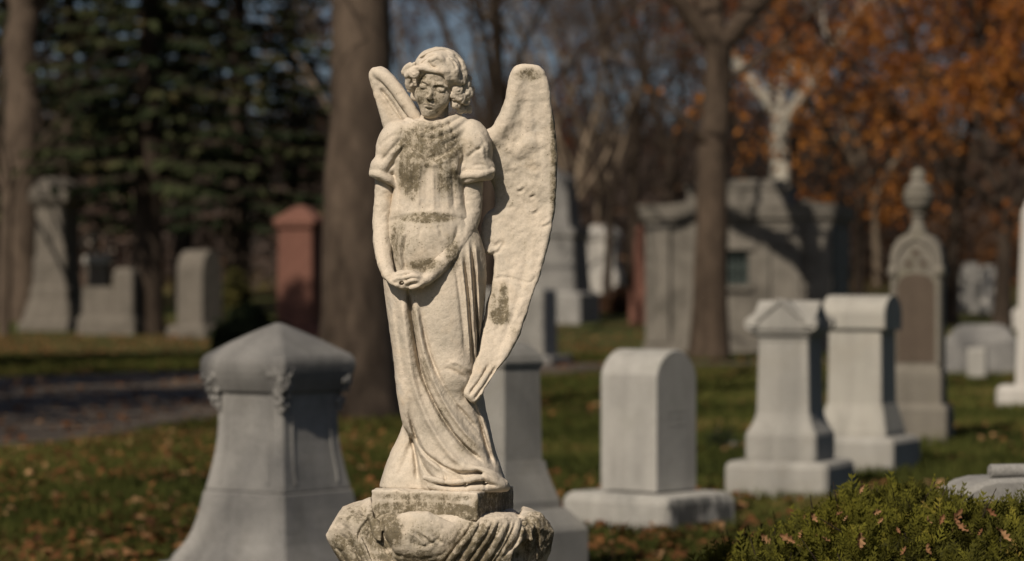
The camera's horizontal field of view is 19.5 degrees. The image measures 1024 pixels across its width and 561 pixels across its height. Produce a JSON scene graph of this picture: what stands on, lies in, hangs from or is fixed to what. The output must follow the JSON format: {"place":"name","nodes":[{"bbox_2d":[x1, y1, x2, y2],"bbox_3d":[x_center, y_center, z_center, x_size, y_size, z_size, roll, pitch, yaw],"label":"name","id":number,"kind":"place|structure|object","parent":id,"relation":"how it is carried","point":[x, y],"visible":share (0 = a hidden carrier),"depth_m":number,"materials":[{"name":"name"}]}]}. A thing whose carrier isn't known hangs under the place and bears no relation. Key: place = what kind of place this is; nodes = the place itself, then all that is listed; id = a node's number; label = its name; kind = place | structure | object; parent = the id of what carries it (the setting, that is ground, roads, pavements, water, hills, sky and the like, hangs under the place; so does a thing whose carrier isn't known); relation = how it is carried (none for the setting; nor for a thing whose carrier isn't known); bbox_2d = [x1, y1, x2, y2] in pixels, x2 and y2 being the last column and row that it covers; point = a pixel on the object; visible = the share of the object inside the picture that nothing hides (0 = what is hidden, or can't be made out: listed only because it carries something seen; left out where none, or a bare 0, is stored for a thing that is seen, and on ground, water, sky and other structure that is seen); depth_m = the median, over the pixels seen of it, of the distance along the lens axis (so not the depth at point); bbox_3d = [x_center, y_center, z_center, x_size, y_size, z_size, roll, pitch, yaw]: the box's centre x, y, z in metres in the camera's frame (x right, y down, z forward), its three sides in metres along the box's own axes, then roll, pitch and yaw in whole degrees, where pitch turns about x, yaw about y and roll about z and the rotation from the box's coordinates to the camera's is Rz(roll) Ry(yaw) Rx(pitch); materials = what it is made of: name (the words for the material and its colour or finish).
{"place":"outdoors","nodes":[
{"label":"outdoors","id":0,"kind":"place"},
{"bbox_2d":[0,360,827,447],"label":"path","id":1,"kind":"structure","parent":0,"point":[34,430],"depth_m":37.59,"materials":[{"name":"grey asphalt"}]},
{"bbox_2d":[0,135,1023,553],"bbox_3d":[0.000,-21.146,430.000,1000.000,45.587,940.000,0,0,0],"label":"ground","id":2,"kind":"structure","parent":0,"point":[264,297],"depth_m":76.32,"materials":[{"name":"green plant"}]},
{"bbox_2d":[0,0,49,321],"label":"old tree","id":3,"kind":"object","parent":2,"relation":"on","point":[28,13],"visible":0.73,"depth_m":85.68,"materials":[{"name":"brown plant"}]},
{"bbox_2d":[17,177,84,330],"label":"column monument","id":4,"kind":"object","parent":2,"relation":"on","point":[54,303],"depth_m":79.03,"materials":[{"name":"stone"}]},
{"bbox_2d":[0,10,118,334],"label":"young tree","id":5,"kind":"object","parent":2,"relation":"on","point":[8,189],"visible":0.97,"depth_m":76.00,"materials":[{"name":"brown plant"}]},
{"bbox_2d":[0,0,175,227],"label":"spruce tree","id":6,"kind":"object","parent":2,"relation":"on","point":[114,206],"visible":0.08,"depth_m":99.81,"materials":[{"name":"green plant"}]},
{"bbox_2d":[0,0,187,275],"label":"spruce tree","id":7,"kind":"object","parent":2,"relation":"on","point":[45,24],"visible":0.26,"depth_m":91.79,"materials":[{"name":"green plant"}]},
{"bbox_2d":[83,256,114,286],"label":"gravestone","id":8,"kind":"object","parent":2,"relation":"on","point":[98,271],"visible":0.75,"depth_m":89.74,"materials":[{"name":"stone"}]},
{"bbox_2d":[77,268,143,334],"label":"stepped stone","id":9,"kind":"object","parent":2,"relation":"on","point":[115,309],"visible":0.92,"depth_m":76.15,"materials":[{"name":"stone"}]},
{"bbox_2d":[79,183,165,270],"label":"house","id":10,"kind":"structure","parent":2,"relation":"on","point":[110,251],"depth_m":147.29,"materials":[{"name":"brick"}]},
{"bbox_2d":[91,237,106,255],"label":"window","id":11,"kind":"structure","parent":10,"relation":"in","point":[93,237],"depth_m":147.18,"materials":[{"name":"metal"}]},
{"bbox_2d":[10,0,279,333],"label":"spruce tree","id":12,"kind":"object","parent":2,"relation":"on","point":[146,165],"visible":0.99,"depth_m":76.64,"materials":[{"name":"green plant"}]},
{"bbox_2d":[166,250,221,337],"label":"round top stone","id":13,"kind":"object","parent":2,"relation":"on","point":[199,290],"visible":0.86,"depth_m":74.52,"materials":[{"name":"stone"}]},
{"bbox_2d":[78,0,313,298],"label":"spruce tree","id":14,"kind":"object","parent":2,"relation":"on","point":[183,243],"visible":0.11,"depth_m":107.74,"materials":[{"name":"green plant"}]},
{"bbox_2d":[71,0,330,299],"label":"spruce tree","id":15,"kind":"object","parent":2,"relation":"on","point":[237,222],"visible":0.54,"depth_m":89.69,"materials":[{"name":"green plant"}]},
{"bbox_2d":[222,267,252,319],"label":"shrub","id":16,"kind":"object","parent":2,"relation":"on","point":[235,290],"visible":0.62,"depth_m":85.57,"materials":[{"name":"green plant"}]},
{"bbox_2d":[209,301,290,350],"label":"shrub","id":17,"kind":"object","parent":2,"relation":"on","point":[246,318],"visible":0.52,"depth_m":65.42,"materials":[{"name":"green plant"}]},
{"bbox_2d":[164,323,355,560],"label":"bell monument","id":18,"kind":"object","parent":2,"relation":"on","point":[278,487],"visible":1,"depth_m":15.99,"materials":[{"name":"grey stone"}]},
{"bbox_2d":[219,0,330,217],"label":"spruce tree","id":19,"kind":"object","parent":2,"relation":"on","point":[291,167],"visible":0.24,"depth_m":115.77,"materials":[{"name":"green plant"}]},
{"bbox_2d":[272,206,322,337],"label":"red granite pillar","id":20,"kind":"structure","parent":2,"relation":"on","point":[299,276],"depth_m":66.63,"materials":[{"name":"red stone"}]},
{"bbox_2d":[297,0,400,421],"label":"great tree","id":21,"kind":"object","parent":2,"relation":"on","point":[354,322],"visible":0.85,"depth_m":34.00,"materials":[{"name":"brown plant"}]},
{"bbox_2d":[259,0,619,132],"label":"oak tree","id":22,"kind":"object","parent":2,"relation":"on","point":[405,32],"visible":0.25,"depth_m":116.60,"materials":[{"name":"brown plant"}]},
{"bbox_2d":[326,497,553,560],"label":"rockwork pedestal","id":23,"kind":"object","parent":2,"relation":"on","point":[361,530],"visible":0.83,"depth_m":7.82,"materials":[{"name":"stone"}]},
{"bbox_2d":[369,47,557,520],"bbox_3d":[-0.160,0.004,7.982,0.509,1.259,0.332,0,0,17],"label":"angel statue","id":24,"kind":"object","parent":23,"relation":"on","point":[434,165],"visible":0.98,"depth_m":7.94,"materials":[{"name":"stone"}]},
{"bbox_2d":[172,0,765,115],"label":"bare tree","id":25,"kind":"object","parent":2,"relation":"on","point":[327,57],"visible":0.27,"depth_m":103.91,"materials":[{"name":"brown plant"}]},
{"bbox_2d":[391,0,548,114],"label":"bare tree","id":26,"kind":"object","parent":2,"relation":"on","point":[497,55],"visible":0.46,"depth_m":83.84,"materials":[{"name":"brown plant"}]},
{"bbox_2d":[223,0,745,200],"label":"bare tree","id":27,"kind":"object","parent":2,"relation":"on","point":[581,168],"visible":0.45,"depth_m":100.90,"materials":[{"name":"beige plant"}]},
{"bbox_2d":[0,332,1023,560],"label":"fallen leaves","id":28,"kind":"object","parent":2,"relation":"on","point":[151,539],"visible":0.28,"depth_m":24.22,"materials":[{"name":"brown plant"}]},
{"bbox_2d":[0,350,1023,560],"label":"grass","id":29,"kind":"structure","parent":2,"relation":"on","point":[712,461],"depth_m":26.07,"materials":[{"name":"green plant"}]},
{"bbox_2d":[483,288,571,364],"bbox_3d":[0.040,0.899,56.000,1.920,1.502,1.120,0,0,22],"label":"family stone","id":30,"kind":"object","parent":2,"relation":"on","point":[539,331],"visible":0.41,"depth_m":55.49,"materials":[{"name":"grey stone"}]},
{"bbox_2d":[37,2,1023,288],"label":"distant woods","id":31,"kind":"object","parent":2,"relation":"on","point":[979,236],"visible":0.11,"depth_m":138.25,"materials":[{"name":"brown plant"}]},
{"bbox_2d":[483,341,587,560],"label":"flared stele","id":32,"kind":"object","parent":2,"relation":"on","point":[511,393],"visible":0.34,"depth_m":15.48,"materials":[{"name":"stone"}]},
{"bbox_2d":[535,168,599,323],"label":"great obelisk","id":33,"kind":"object","parent":2,"relation":"on","point":[565,274],"visible":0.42,"depth_m":84.24,"materials":[{"name":"grey stone"}]},
{"bbox_2d":[587,225,623,294],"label":"stacked pedestal","id":34,"kind":"object","parent":2,"relation":"on","point":[596,244],"visible":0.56,"depth_m":111.55,"materials":[{"name":"white stone"}]},
{"bbox_2d":[391,0,838,294],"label":"bare tree","id":35,"kind":"object","parent":2,"relation":"on","point":[611,188],"visible":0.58,"depth_m":95.76,"materials":[{"name":"brown plant"}]},
{"bbox_2d":[599,285,631,314],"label":"shrub","id":36,"kind":"object","parent":2,"relation":"on","point":[615,300],"visible":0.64,"depth_m":91.29,"materials":[{"name":"plant"}]},
{"bbox_2d":[437,0,805,288],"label":"bare tree","id":37,"kind":"object","parent":2,"relation":"on","point":[633,214],"visible":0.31,"depth_m":103.55,"materials":[{"name":"brown plant"}]},
{"bbox_2d":[629,225,644,323],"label":"pink obelisk","id":38,"kind":"object","parent":2,"relation":"on","point":[637,304],"visible":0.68,"depth_m":83.84,"materials":[{"name":"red stone"}]},
{"bbox_2d":[630,219,644,271],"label":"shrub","id":39,"kind":"object","parent":2,"relation":"on","point":[643,224],"depth_m":104.00,"materials":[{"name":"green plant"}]},
{"bbox_2d":[410,0,874,224],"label":"bare tree","id":40,"kind":"object","parent":2,"relation":"on","point":[598,212],"visible":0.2,"depth_m":124.92,"materials":[{"name":"brown plant"}]},
{"bbox_2d":[563,348,733,534],"bbox_3d":[0.882,1.051,19.300,0.871,1.218,0.728,0,0,40],"label":"arched stone","id":41,"kind":"object","parent":2,"relation":"on","point":[648,435],"visible":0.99,"depth_m":19.12,"materials":[{"name":"stone"}]},
{"bbox_2d":[429,0,915,287],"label":"bare tree","id":42,"kind":"object","parent":2,"relation":"on","point":[488,119],"visible":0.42,"depth_m":73.91,"materials":[{"name":"brown plant"}]},
{"bbox_2d":[489,0,877,179],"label":"bare tree","id":43,"kind":"object","parent":2,"relation":"on","point":[743,169],"visible":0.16,"depth_m":117.51,"materials":[{"name":"brown plant"}]},
{"bbox_2d":[612,7,768,110],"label":"bare tree","id":44,"kind":"object","parent":2,"relation":"on","point":[696,57],"visible":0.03,"depth_m":135.67,"materials":[{"name":"brown plant"}]},
{"bbox_2d":[483,0,900,199],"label":"oak tree","id":45,"kind":"object","parent":2,"relation":"on","point":[693,139],"visible":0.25,"depth_m":127.57,"materials":[{"name":"brown plant"}]},
{"bbox_2d":[701,420,741,447],"bbox_3d":[1.969,1.516,28.188,0.419,0.394,0.367,0,0,-37],"label":"shrub","id":46,"kind":"object","parent":2,"relation":"on","point":[719,440],"visible":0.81,"depth_m":28.15,"materials":[{"name":"green plant"}]},
{"bbox_2d":[577,0,873,360],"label":"forked tree","id":47,"kind":"object","parent":2,"relation":"on","point":[717,37],"visible":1,"depth_m":58.38,"materials":[{"name":"brown plant"}]},
{"bbox_2d":[553,0,925,184],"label":"bare tree","id":48,"kind":"object","parent":2,"relation":"on","point":[792,148],"visible":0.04,"depth_m":138.25,"materials":[{"name":"brown plant"}]},
{"bbox_2d":[638,179,856,353],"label":"mausoleum","id":49,"kind":"structure","parent":2,"relation":"on","point":[782,244],"depth_m":63.73,"materials":[{"name":"stone"}]},
{"bbox_2d":[727,243,754,290],"bbox_3d":[4.728,-0.286,63.877,0.972,1.009,0.360,0,0,12],"label":"window","id":50,"kind":"structure","parent":49,"relation":"in","point":[737,262],"depth_m":63.83,"materials":[{"name":"grey metal"}]},
{"bbox_2d":[833,226,849,294],"bbox_3d":[7.143,0.070,64.994,0.100,2.444,3.181,0,0,12],"label":"side door","id":51,"kind":"structure","parent":49,"relation":"in","point":[841,236],"depth_m":64.77,"materials":[{"name":"brown metal"}]},
{"bbox_2d":[612,0,899,204],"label":"bare tree","id":52,"kind":"object","parent":2,"relation":"on","point":[671,148],"visible":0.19,"depth_m":96.09,"materials":[{"name":"brown plant"}]},
{"bbox_2d":[532,0,1020,286],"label":"bare tree","id":53,"kind":"object","parent":2,"relation":"on","point":[877,263],"visible":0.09,"depth_m":124.00,"materials":[{"name":"brown plant"}]},
{"bbox_2d":[666,0,898,184],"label":"white tree","id":54,"kind":"object","parent":2,"relation":"on","point":[785,119],"visible":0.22,"depth_m":91.89,"materials":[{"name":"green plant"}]},
{"bbox_2d":[725,299,853,499],"bbox_3d":[2.068,0.896,22.200,0.787,1.527,0.774,0,0,22],"label":"pediment stone","id":55,"kind":"object","parent":2,"relation":"on","point":[790,440],"visible":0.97,"depth_m":21.99,"materials":[{"name":"stone"}]},
{"bbox_2d":[652,0,940,203],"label":"bare tree","id":56,"kind":"object","parent":2,"relation":"on","point":[826,188],"visible":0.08,"depth_m":112.22,"materials":[{"name":"brown plant"}]},
{"bbox_2d":[604,0,1023,166],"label":"oak tree","id":57,"kind":"object","parent":2,"relation":"on","point":[832,23],"visible":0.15,"depth_m":92.04,"materials":[{"name":"orange plant"}]},
{"bbox_2d":[631,0,1023,331],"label":"oak tree","id":58,"kind":"object","parent":2,"relation":"on","point":[1005,203],"visible":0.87,"depth_m":77.89,"materials":[{"name":"orange plant"}]},
{"bbox_2d":[635,0,1023,323],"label":"oak tree","id":59,"kind":"object","parent":2,"relation":"on","point":[959,191],"visible":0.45,"depth_m":83.88,"materials":[{"name":"orange plant"}]},
{"bbox_2d":[655,0,1023,294],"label":"oak tree","id":60,"kind":"object","parent":2,"relation":"on","point":[858,285],"visible":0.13,"depth_m":107.85,"materials":[{"name":"orange plant"}]},
{"bbox_2d":[687,470,1023,560],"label":"juniper shrub","id":61,"kind":"object","parent":2,"relation":"on","point":[908,510],"visible":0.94,"depth_m":8.89,"materials":[{"name":"green plant"}]},
{"bbox_2d":[761,533,770,543],"bbox_3d":[0.779,0.795,9.098,0.025,0.064,0.019,-41,-14,-9],"label":"dry leaf","id":62,"kind":"object","parent":61,"relation":"in","point":[764,537],"visible":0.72,"depth_m":9.10,"materials":[{"name":"brown plant"}]},
{"bbox_2d":[780,533,794,542],"bbox_3d":[0.823,0.769,8.847,0.070,0.028,0.020,29,-10,18],"label":"dry leaf","id":63,"kind":"object","parent":61,"relation":"in","point":[785,537],"visible":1,"depth_m":8.85,"materials":[{"name":"brown plant"}]},
{"bbox_2d":[811,512,818,524],"bbox_3d":[0.908,0.714,8.951,0.018,0.046,0.015,-33,-2,-7],"label":"dry leaf","id":64,"kind":"object","parent":61,"relation":"in","point":[814,517],"visible":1,"depth_m":8.96,"materials":[{"name":"brown plant"}]},
{"bbox_2d":[857,526,865,548],"bbox_3d":[1.020,0.754,8.746,0.028,0.072,0.022,-5,13,-6],"label":"dry leaf","id":65,"kind":"object","parent":61,"relation":"in","point":[861,543],"visible":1,"depth_m":8.75,"materials":[{"name":"brown plant"}]},
{"bbox_2d":[859,484,864,492],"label":"dry leaf","id":66,"kind":"object","parent":61,"relation":"in","point":[861,488],"visible":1,"depth_m":9.01,"materials":[{"name":"brown plant"}]},
{"bbox_2d":[926,543,930,553],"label":"dry leaf","id":67,"kind":"object","parent":61,"relation":"in","point":[928,549],"visible":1,"depth_m":8.73,"materials":[{"name":"brown plant"}]},
{"bbox_2d":[939,514,944,526],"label":"dry leaf","id":68,"kind":"object","parent":61,"relation":"in","point":[942,518],"visible":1,"depth_m":8.80,"materials":[{"name":"brown plant"}]},
{"bbox_2d":[952,509,962,530],"bbox_3d":[1.312,0.707,8.805,0.029,0.074,0.024,30,-30,-15],"label":"dry leaf","id":69,"kind":"object","parent":61,"relation":"in","point":[959,512],"visible":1,"depth_m":8.82,"materials":[{"name":"brown plant"}]},
{"bbox_2d":[957,523,968,530],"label":"dry leaf","id":70,"kind":"object","parent":61,"relation":"in","point":[961,526],"visible":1,"depth_m":8.79,"materials":[{"name":"brown plant"}]},
{"bbox_2d":[986,508,997,518],"bbox_3d":[1.419,0.689,8.821,0.051,0.020,0.014,39,-16,10],"label":"dry leaf","id":71,"kind":"object","parent":61,"relation":"in","point":[991,512],"visible":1,"depth_m":8.82,"materials":[{"name":"brown plant"}]},
{"bbox_2d":[1000,529,1010,540],"bbox_3d":[1.453,0.754,8.771,0.025,0.064,0.015,-38,-10,-23],"label":"dry leaf","id":72,"kind":"object","parent":61,"relation":"in","point":[1004,535],"visible":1,"depth_m":8.78,"materials":[{"name":"brown plant"}]},
{"bbox_2d":[823,295,919,472],"bbox_3d":[2.952,0.892,25.200,0.806,1.536,0.691,0,0,27],"label":"roll top stone","id":73,"kind":"object","parent":2,"relation":"on","point":[863,416],"visible":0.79,"depth_m":25.01,"materials":[{"name":"stone"}]},
{"bbox_2d":[888,168,953,442],"bbox_3d":[4.026,0.271,29.600,0.643,2.778,0.592,0,0,15],"label":"gothic urn stone","id":74,"kind":"object","parent":2,"relation":"on","point":[917,271],"visible":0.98,"depth_m":29.41,"materials":[{"name":"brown stone"}]},
{"bbox_2d":[844,0,1022,181],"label":"bare tree","id":75,"kind":"object","parent":2,"relation":"on","point":[954,156],"visible":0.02,"depth_m":130.22,"materials":[{"name":"brown plant"}]},
{"bbox_2d":[959,262,980,312],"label":"leaning slab","id":76,"kind":"structure","parent":2,"relation":"on","point":[970,288],"depth_m":92.88,"materials":[{"name":"grey stone"}]},
{"bbox_2d":[966,348,987,377],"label":"block","id":77,"kind":"structure","parent":2,"relation":"on","point":[977,362],"depth_m":47.37,"materials":[{"name":"stone"}]},
{"bbox_2d":[945,324,1016,373],"bbox_3d":[7.857,1.191,50.000,1.257,0.918,0.714,0,0,10],"label":"rock faced block","id":78,"kind":"object","parent":2,"relation":"on","point":[998,342],"visible":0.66,"depth_m":49.71,"materials":[{"name":"grey stone"}]},
{"bbox_2d":[939,4,1023,285],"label":"bare tree","id":79,"kind":"object","parent":2,"relation":"on","point":[1019,238],"visible":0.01,"depth_m":125.79,"materials":[{"name":"brown plant"}]},
{"bbox_2d":[941,464,1023,504],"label":"scroll marker","id":80,"kind":"object","parent":2,"relation":"on","point":[1001,478],"visible":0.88,"depth_m":10.48,"materials":[{"name":"grey stone"}]},
{"bbox_2d":[978,265,1012,313],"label":"white tablet","id":81,"kind":"object","parent":2,"relation":"on","point":[988,272],"visible":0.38,"depth_m":91.88,"materials":[{"name":"stone"}]},
{"bbox_2d":[996,209,1023,406],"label":"white obelisk","id":82,"kind":"object","parent":2,"relation":"on","point":[1007,393],"visible":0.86,"depth_m":37.42,"materials":[{"name":"stone"}]},
{"bbox_2d":[1012,308,1017,328],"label":"round marker","id":83,"kind":"object","parent":2,"relation":"on","point":[1015,316],"visible":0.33,"depth_m":79.89,"materials":[{"name":"white stone"}]},
{"bbox_2d":[37,0,1023,134],"label":"sky","id":84,"kind":"structure","parent":0,"point":[432,22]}
]}

